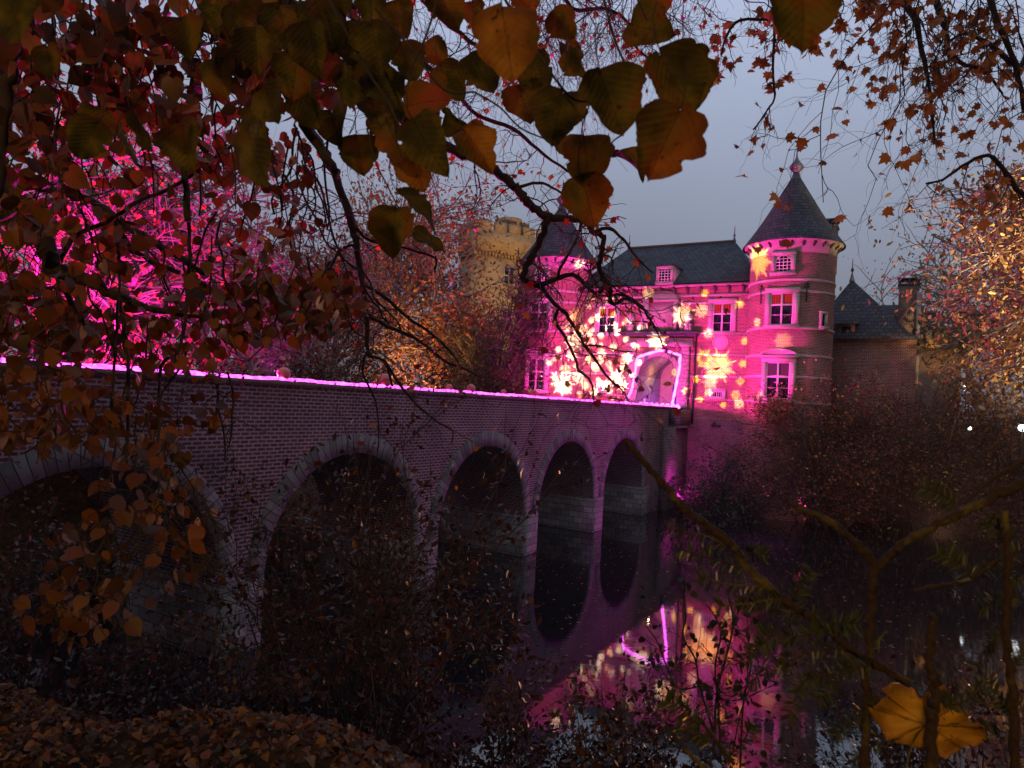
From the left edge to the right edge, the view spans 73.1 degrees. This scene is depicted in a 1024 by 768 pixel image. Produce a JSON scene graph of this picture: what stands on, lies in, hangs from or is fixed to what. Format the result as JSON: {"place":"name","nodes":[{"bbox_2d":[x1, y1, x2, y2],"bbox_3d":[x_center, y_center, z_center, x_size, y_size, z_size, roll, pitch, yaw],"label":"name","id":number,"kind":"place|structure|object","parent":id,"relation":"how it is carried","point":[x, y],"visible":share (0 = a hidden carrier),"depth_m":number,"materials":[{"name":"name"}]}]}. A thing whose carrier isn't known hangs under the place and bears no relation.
{"place":"outdoors","nodes":[
{"label":"outdoors","id":0,"kind":"place"},
{"bbox_2d":[0,504,1023,767],"bbox_3d":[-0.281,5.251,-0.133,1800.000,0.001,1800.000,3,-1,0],"label":"water","id":1,"kind":"structure","parent":0,"point":[630,562],"depth_m":16.86,"materials":[{"name":"black liquid"}]},
{"bbox_2d":[285,514,1023,761],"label":"floating leaves","id":2,"kind":"object","parent":1,"relation":"on","point":[687,634],"visible":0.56,"depth_m":16.13,"materials":[{"name":"orange plant"}]},
{"bbox_2d":[0,428,1023,767],"bbox_3d":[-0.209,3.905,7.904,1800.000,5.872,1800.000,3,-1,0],"label":"ground","id":3,"kind":"structure","parent":0,"point":[66,490],"depth_m":18.48,"materials":[{"name":"soil"}]},
{"bbox_2d":[0,154,24,276],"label":"background tree","id":4,"kind":"object","parent":3,"relation":"on","point":[2,208],"visible":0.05,"depth_m":30.11,"materials":[{"name":"red plant"}]},
{"bbox_2d":[0,227,85,360],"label":"beech tree","id":5,"kind":"object","parent":3,"relation":"on","point":[29,259],"visible":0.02,"depth_m":21.68,"materials":[{"name":"red plant"}]},
{"bbox_2d":[0,261,201,543],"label":"bank shrub","id":6,"kind":"object","parent":3,"relation":"on","point":[64,474],"visible":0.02,"depth_m":19.13,"materials":[{"name":"brown plant"}]},
{"bbox_2d":[0,459,218,716],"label":"bramble shrub","id":7,"kind":"object","parent":3,"relation":"on","point":[15,636],"visible":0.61,"depth_m":6.75,"materials":[{"name":"brown plant"}]},
{"bbox_2d":[0,69,270,369],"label":"beech tree","id":8,"kind":"object","parent":3,"relation":"on","point":[144,270],"visible":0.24,"depth_m":21.50,"materials":[{"name":"red plant"}]},
{"bbox_2d":[0,94,283,369],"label":"background tree","id":9,"kind":"object","parent":3,"relation":"on","point":[220,217],"visible":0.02,"depth_m":34.89,"materials":[{"name":"red plant"}]},
{"bbox_2d":[33,316,251,491],"bbox_3d":[-11.157,1.259,22.310,9.526,6.866,8.916,3,-1,0],"label":"bank shrub","id":10,"kind":"object","parent":3,"relation":"on","point":[190,358],"visible":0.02,"depth_m":22.29,"materials":[{"name":"brown plant"}]},
{"bbox_2d":[22,154,282,368],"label":"background tree","id":11,"kind":"object","parent":3,"relation":"on","point":[223,232],"visible":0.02,"depth_m":44.27,"materials":[{"name":"red plant"}]},
{"bbox_2d":[6,591,304,727],"bbox_3d":[-3.143,2.952,5.901,2.936,1.718,3.264,2,-2,28],"label":"bramble shrub","id":12,"kind":"object","parent":3,"relation":"on","point":[127,686],"visible":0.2,"depth_m":6.21,"materials":[{"name":"brown plant"}]},
{"bbox_2d":[2,89,309,371],"bbox_3d":[-13.207,-5.216,26.214,11.799,14.076,13.631,3,-1,0],"label":"beech tree","id":13,"kind":"object","parent":3,"relation":"on","point":[227,196],"visible":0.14,"depth_m":26.42,"materials":[{"name":"red plant"}]},
{"bbox_2d":[71,336,330,627],"bbox_3d":[-7.532,3.188,19.994,8.598,9.542,9.960,4,-2,-35],"label":"beech tree","id":14,"kind":"object","parent":3,"relation":"on","point":[302,507],"visible":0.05,"depth_m":21.42,"materials":[{"name":"brown plant"}]},
{"bbox_2d":[43,604,366,760],"bbox_3d":[-2.369,2.471,4.980,2.229,1.454,3.128,4,-2,-28],"label":"bramble shrub","id":15,"kind":"object","parent":3,"relation":"on","point":[120,713],"visible":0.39,"depth_m":5.20,"materials":[{"name":"brown plant"}]},
{"bbox_2d":[0,682,429,767],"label":"fallen leaves","id":16,"kind":"object","parent":3,"relation":"on","point":[91,728],"visible":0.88,"depth_m":3.18,"materials":[{"name":"brown plant"}]},
{"bbox_2d":[125,249,399,382],"bbox_3d":[-10.748,0.657,28.531,12.310,12.881,9.939,3,-1,0],"label":"beech tree","id":17,"kind":"object","parent":3,"relation":"on","point":[276,356],"visible":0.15,"depth_m":28.52,"materials":[{"name":"brown plant"}]},
{"bbox_2d":[192,200,384,375],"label":"background tree","id":18,"kind":"object","parent":3,"relation":"on","point":[300,218],"visible":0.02,"depth_m":46.41,"materials":[{"name":"brown plant"}]},
{"bbox_2d":[221,304,415,486],"bbox_3d":[-8.642,0.313,27.905,10.282,7.109,10.417,3,-1,0],"label":"bank shrub","id":19,"kind":"object","parent":3,"relation":"on","point":[301,373],"visible":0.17,"depth_m":27.15,"materials":[{"name":"brown plant"}]},
{"bbox_2d":[212,186,444,385],"bbox_3d":[-10.783,-2.859,33.536,10.887,11.647,11.330,2,-2,36],"label":"beech tree","id":20,"kind":"object","parent":3,"relation":"on","point":[354,273],"visible":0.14,"depth_m":33.95,"materials":[{"name":"brown plant"}]},
{"bbox_2d":[0,362,691,660],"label":"brick bridge","id":21,"kind":"structure","parent":3,"relation":"on","point":[296,419],"depth_m":18.11,"materials":[{"name":"brown brick"}]},
{"bbox_2d":[277,366,290,380],"bbox_3d":[-4.848,-0.221,14.682,0.272,0.328,0.272,2,-2,30],"label":"festive globe","id":22,"kind":"object","parent":21,"relation":"on","point":[284,372],"visible":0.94,"depth_m":14.58,"materials":[{"name":"metal"}]},
{"bbox_2d":[0,358,673,406],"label":"light rope","id":23,"kind":"object","parent":21,"relation":"on","point":[107,366],"visible":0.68,"depth_m":15.49,"materials":[{"name":"plastic"}]},
{"bbox_2d":[379,372,389,387],"bbox_3d":[-3.214,-0.098,17.497,0.330,0.398,0.330,2,-2,30],"label":"festive globe","id":24,"kind":"object","parent":21,"relation":"on","point":[384,376],"visible":0.77,"depth_m":17.37,"materials":[{"name":"glass"}]},
{"bbox_2d":[445,383,452,389],"bbox_3d":[-1.818,0.108,19.908,0.213,0.257,0.214,2,-2,30],"label":"festive globe","id":25,"kind":"object","parent":21,"relation":"on","point":[449,386],"visible":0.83,"depth_m":19.83,"materials":[{"name":"glass"}]},
{"bbox_2d":[467,383,474,393],"bbox_3d":[-1.242,0.135,20.899,0.262,0.316,0.262,2,-2,30],"label":"festive globe","id":26,"kind":"object","parent":21,"relation":"on","point":[472,386],"visible":0.74,"depth_m":20.81,"materials":[{"name":"glass"}]},
{"bbox_2d":[530,389,536,395],"bbox_3d":[0.749,0.334,24.332,0.252,0.304,0.252,2,-2,30],"label":"festive globe","id":27,"kind":"object","parent":21,"relation":"on","point":[532,393],"visible":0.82,"depth_m":24.24,"materials":[{"name":"glass"}]},
{"bbox_2d":[625,349,680,406],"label":"light arch","id":28,"kind":"structure","parent":21,"relation":"on","point":[678,372],"depth_m":37.99,"materials":[{"name":"plastic"}]},
{"bbox_2d":[640,402,679,408],"bbox_3d":[8.274,1.645,39.162,2.474,1.140,0.504,2,-2,30],"label":"light barrier","id":29,"kind":"object","parent":21,"relation":"on","point":[677,405],"visible":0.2,"depth_m":38.75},
{"bbox_2d":[241,204,455,387],"bbox_3d":[-9.435,-4.199,39.835,12.400,14.052,13.584,3,-1,0],"label":"orange tree","id":30,"kind":"object","parent":3,"relation":"on","point":[402,321],"visible":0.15,"depth_m":39.44,"materials":[{"name":"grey plant"}]},
{"bbox_2d":[235,512,515,766],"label":"bramble shrub","id":31,"kind":"object","parent":3,"relation":"on","point":[409,693],"visible":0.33,"depth_m":6.24,"materials":[{"name":"brown plant"}]},
{"bbox_2d":[19,0,795,489],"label":"plane tree","id":32,"kind":"object","parent":3,"relation":"on","point":[547,216],"visible":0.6,"depth_m":6.28,"materials":[{"name":"brown plant"}]},
{"bbox_2d":[274,138,545,373],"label":"orange tree","id":33,"kind":"object","parent":3,"relation":"on","point":[397,263],"visible":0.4,"depth_m":49.12,"materials":[{"name":"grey plant"}]},
{"bbox_2d":[0,0,842,656],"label":"linden tree","id":34,"kind":"object","parent":3,"relation":"on","point":[326,46],"visible":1,"depth_m":2.73,"materials":[{"name":"brown plant"}]},
{"bbox_2d":[344,347,498,392],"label":"bank shrub","id":35,"kind":"object","parent":3,"relation":"on","point":[442,385],"visible":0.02,"depth_m":33.61,"materials":[{"name":"brown plant"}]},
{"bbox_2d":[377,270,512,388],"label":"orange tree","id":36,"kind":"object","parent":3,"relation":"on","point":[457,311],"visible":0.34,"depth_m":45.71,"materials":[{"name":"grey plant"}]},
{"bbox_2d":[74,375,839,767],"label":"bramble shrub","id":37,"kind":"object","parent":3,"relation":"on","point":[376,599],"visible":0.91,"depth_m":5.30,"materials":[{"name":"brown plant"}]},
{"bbox_2d":[390,338,556,395],"bbox_3d":[-3.421,1.080,38.142,9.961,7.453,10.462,2,-2,29],"label":"bank shrub","id":38,"kind":"object","parent":3,"relation":"on","point":[462,382],"visible":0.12,"depth_m":37.90,"materials":[{"name":"brown plant"}]},
{"bbox_2d":[456,217,540,396],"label":"castle keep","id":39,"kind":"structure","parent":3,"relation":"on","point":[516,229],"depth_m":81.45,"materials":[{"name":"white stone"}]},
{"bbox_2d":[501,309,512,327],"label":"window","id":40,"kind":"structure","parent":39,"relation":"in","point":[507,309],"depth_m":81.77,"materials":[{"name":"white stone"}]},
{"bbox_2d":[503,266,514,285],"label":"window","id":41,"kind":"structure","parent":39,"relation":"in","point":[505,271],"depth_m":81.88,"materials":[{"name":"white stone"}]},
{"bbox_2d":[269,613,744,767],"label":"bramble shrub","id":42,"kind":"object","parent":3,"relation":"on","point":[512,716],"visible":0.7,"depth_m":5.29,"materials":[{"name":"brown plant"}]},
{"bbox_2d":[419,245,596,396],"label":"tree","id":43,"kind":"object","parent":3,"relation":"on","point":[509,364],"visible":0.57,"depth_m":41.64,"materials":[{"name":"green plant"}]},
{"bbox_2d":[413,676,772,767],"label":"bramble shrub","id":44,"kind":"object","parent":3,"relation":"on","point":[574,757],"visible":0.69,"depth_m":4.98,"materials":[{"name":"brown plant"}]},
{"bbox_2d":[519,147,845,521],"bbox_3d":[10.423,-2.471,43.477,19.250,21.467,11.390,2,-2,30],"label":"castle gatehouse","id":45,"kind":"object","parent":3,"relation":"on","point":[788,299],"visible":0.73,"depth_m":38.89,"materials":[{"name":"brick"}]},
{"bbox_2d":[522,348,551,393],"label":"window","id":46,"kind":"structure","parent":45,"relation":"in","point":[544,388],"depth_m":42.38,"materials":[{"name":"paint"}]},
{"bbox_2d":[524,298,553,332],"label":"window","id":47,"kind":"structure","parent":45,"relation":"in","point":[547,302],"depth_m":42.38,"materials":[{"name":"paint"}]},
{"bbox_2d":[534,266,550,286],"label":"window","id":48,"kind":"structure","parent":45,"relation":"in","point":[544,267],"depth_m":42.49,"materials":[{"name":"paint"}]},
{"bbox_2d":[594,382,610,393],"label":"window","id":49,"kind":"structure","parent":45,"relation":"in","point":[598,385],"depth_m":42.28,"materials":[{"name":"paint"}]},
{"bbox_2d":[593,303,619,335],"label":"window","id":50,"kind":"structure","parent":45,"relation":"in","point":[600,328],"depth_m":42.33,"materials":[{"name":"paint"}]},
{"bbox_2d":[655,266,673,285],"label":"window","id":51,"kind":"structure","parent":45,"relation":"in","point":[664,273],"depth_m":40.25,"materials":[{"name":"paint"}]},
{"bbox_2d":[708,388,726,400],"bbox_3d":[11.543,0.590,38.772,0.990,0.689,0.300,2,-2,30],"label":"window","id":52,"kind":"structure","parent":45,"relation":"in","point":[719,392],"depth_m":38.71,"materials":[{"name":"paint"}]},
{"bbox_2d":[706,298,737,334],"bbox_3d":[11.822,-3.783,38.857,1.640,2.048,0.300,2,-2,30],"label":"window","id":53,"kind":"structure","parent":45,"relation":"in","point":[715,326],"depth_m":38.83,"materials":[{"name":"paint"}]},
{"bbox_2d":[747,387,803,425],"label":"ivy clump","id":54,"kind":"object","parent":45,"relation":"attached to","point":[775,404],"visible":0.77,"depth_m":34.77,"materials":[{"name":"green plant"}]},
{"bbox_2d":[759,348,799,402],"bbox_3d":[13.675,-0.433,35.457,1.894,2.742,0.580,2,-2,34],"label":"window","id":55,"kind":"structure","parent":45,"relation":"in","point":[777,365],"depth_m":35.33,"materials":[{"name":"paint"}]},
{"bbox_2d":[763,287,800,328],"bbox_3d":[13.902,-3.888,35.540,1.709,2.083,0.540,2,-2,33],"label":"window","id":56,"kind":"structure","parent":45,"relation":"in","point":[782,305],"depth_m":35.41,"materials":[{"name":"paint"}]},
{"bbox_2d":[769,250,796,275],"bbox_3d":[14.014,-6.192,35.606,1.255,1.234,0.540,2,-2,33],"label":"window","id":57,"kind":"structure","parent":45,"relation":"in","point":[786,265],"depth_m":35.48,"materials":[{"name":"paint"}]},
{"bbox_2d":[818,311,828,329],"bbox_3d":[15.889,-3.237,35.273,0.549,0.923,0.300,4,-2,-24],"label":"window","id":58,"kind":"structure","parent":45,"relation":"in","point":[823,315],"depth_m":35.20,"materials":[{"name":"paint"}]},
{"bbox_2d":[646,437,799,529],"bbox_3d":[10.947,5.612,34.676,7.571,6.163,7.696,2,-2,35],"label":"red shrub","id":59,"kind":"object","parent":3,"relation":"on","point":[720,507],"visible":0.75,"depth_m":33.85,"materials":[{"name":"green plant"}]},
{"bbox_2d":[622,438,1023,767],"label":"yew bush","id":60,"kind":"object","parent":3,"relation":"on","point":[937,697],"visible":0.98,"depth_m":1.20,"materials":[{"name":"green plant"}]},
{"bbox_2d":[868,682,986,767],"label":"maple leaf","id":61,"kind":"object","parent":60,"relation":"attached to","point":[897,712],"visible":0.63,"depth_m":1.19,"materials":[{"name":"orange plant"}]},
{"bbox_2d":[687,376,958,537],"bbox_3d":[14.473,4.450,34.852,13.070,9.954,12.091,2,-2,43],"label":"red shrub","id":62,"kind":"object","parent":3,"relation":"on","point":[840,513],"visible":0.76,"depth_m":33.05,"materials":[{"name":"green plant"}]},
{"bbox_2d":[694,623,1023,767],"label":"bramble shrub","id":63,"kind":"object","parent":3,"relation":"on","point":[887,763],"visible":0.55,"depth_m":5.08,"materials":[{"name":"green plant"}]},
{"bbox_2d":[697,0,1023,286],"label":"plane tree","id":64,"kind":"object","parent":3,"relation":"on","point":[864,10],"visible":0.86,"depth_m":8.06,"materials":[{"name":"orange plant"}]},
{"bbox_2d":[831,261,921,520],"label":"castle wing","id":65,"kind":"structure","parent":3,"relation":"on","point":[856,330],"depth_m":37.35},
{"bbox_2d":[737,349,1016,542],"bbox_3d":[18.235,3.085,36.828,13.741,10.291,14.501,3,-2,16],"label":"red shrub","id":66,"kind":"object","parent":3,"relation":"on","point":[837,419],"visible":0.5,"depth_m":33.97,"materials":[{"name":"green plant"}]},
{"bbox_2d":[835,164,1023,422],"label":"autumn tree","id":67,"kind":"object","parent":3,"relation":"on","point":[1006,332],"visible":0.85,"depth_m":34.46,"materials":[{"name":"orange plant"}]},
{"bbox_2d":[835,377,1023,549],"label":"red shrub","id":68,"kind":"object","parent":3,"relation":"on","point":[945,460],"visible":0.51,"depth_m":33.38,"materials":[{"name":"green plant"}]},
{"bbox_2d":[843,209,1023,442],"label":"autumn tree","id":69,"kind":"object","parent":3,"relation":"on","point":[928,302],"visible":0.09,"depth_m":52.40,"materials":[{"name":"orange plant"}]},
{"bbox_2d":[916,313,962,449],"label":"gable house","id":70,"kind":"structure","parent":3,"relation":"on","point":[924,380],"depth_m":47.46,"materials":[{"name":"brick"}]},
{"bbox_2d":[866,136,1023,446],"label":"autumn tree","id":71,"kind":"object","parent":3,"relation":"on","point":[1004,262],"visible":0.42,"depth_m":35.04,"materials":[{"name":"orange plant"}]},
{"bbox_2d":[965,427,971,534],"bbox_3d":[22.096,5.391,33.518,0.160,6.637,0.160,3,-1,0],"label":"park lamp","id":72,"kind":"object","parent":3,"relation":"on","point":[970,428],"visible":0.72,"depth_m":33.54,"materials":[{"name":"metal"}]},
{"bbox_2d":[921,362,1023,516],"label":"autumn tree","id":73,"kind":"object","parent":3,"relation":"on","point":[1006,424],"visible":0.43,"depth_m":35.65,"materials":[{"name":"brown plant"}]},
{"bbox_2d":[1018,424,1023,535],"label":"park lamp","id":74,"kind":"object","parent":3,"relation":"on","point":[1021,443],"visible":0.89,"depth_m":33.23,"materials":[{"name":"metal"}]},
{"bbox_2d":[0,0,1023,427],"label":"sky","id":75,"kind":"structure","parent":0,"point":[705,201],"materials":[{"name":"grey"}]},
{"bbox_2d":[618,556,815,767],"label":"sapling","id":76,"kind":"object","parent":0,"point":[721,651],"visible":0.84,"depth_m":4.60,"materials":[{"name":"green plant"}]}
]}

